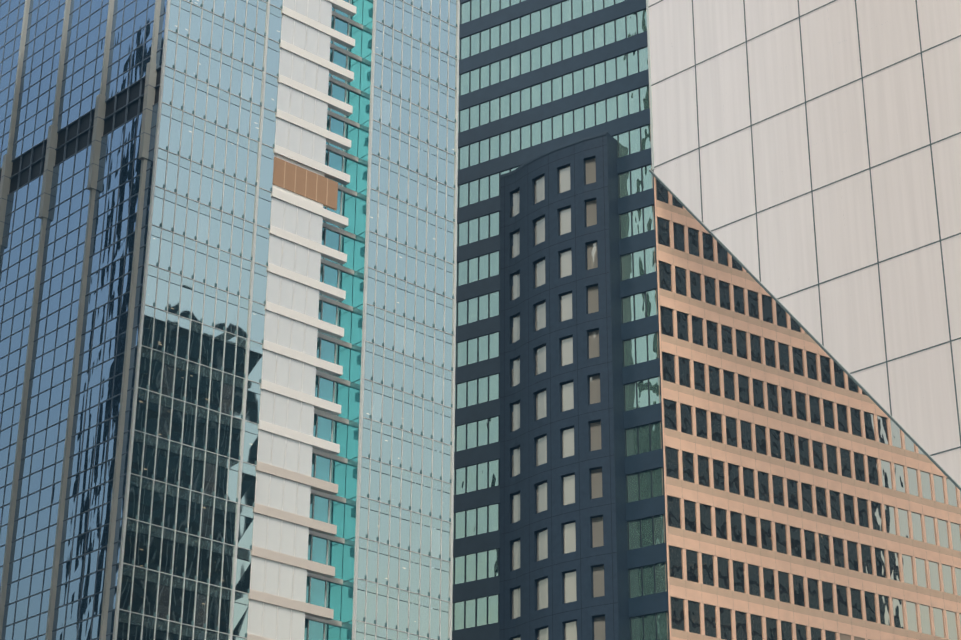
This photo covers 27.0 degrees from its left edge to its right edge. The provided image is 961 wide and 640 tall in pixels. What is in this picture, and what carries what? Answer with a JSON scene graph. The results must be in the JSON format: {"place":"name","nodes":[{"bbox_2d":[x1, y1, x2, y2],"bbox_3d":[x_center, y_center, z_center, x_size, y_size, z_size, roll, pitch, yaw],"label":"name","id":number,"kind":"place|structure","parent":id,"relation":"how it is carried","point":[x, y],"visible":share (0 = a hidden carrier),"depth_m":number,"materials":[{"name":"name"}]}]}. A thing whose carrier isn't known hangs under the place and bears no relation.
{"place":"outdoors","nodes":[
{"label":"outdoors","id":0,"kind":"place"},
{"bbox_2d":[113,0,459,639],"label":"teal tower","id":1,"kind":"structure","parent":0,"point":[290,387],"depth_m":139.52,"materials":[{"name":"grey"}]},
{"label":"ground","id":2,"kind":"structure","parent":0,"visible":0},
{"bbox_2d":[0,0,166,639],"bbox_3d":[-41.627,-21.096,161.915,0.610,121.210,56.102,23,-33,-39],"label":"fin tower","id":3,"kind":"structure","parent":2,"relation":"on","point":[79,88],"depth_m":137.74,"materials":[{"name":"blue glass"}]},
{"bbox_2d":[441,0,669,639],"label":"skyscraper","id":4,"kind":"structure","parent":2,"relation":"on","point":[537,77],"depth_m":238.50,"materials":[{"name":"glass"}]},
{"bbox_2d":[499,132,629,639],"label":"building","id":5,"kind":"structure","parent":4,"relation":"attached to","point":[563,560],"depth_m":225.86,"materials":[{"name":"blue concrete"}]},
{"bbox_2d":[646,0,960,490],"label":"building","id":6,"kind":"structure","parent":2,"relation":"on","point":[755,105],"depth_m":212.61,"materials":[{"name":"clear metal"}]},
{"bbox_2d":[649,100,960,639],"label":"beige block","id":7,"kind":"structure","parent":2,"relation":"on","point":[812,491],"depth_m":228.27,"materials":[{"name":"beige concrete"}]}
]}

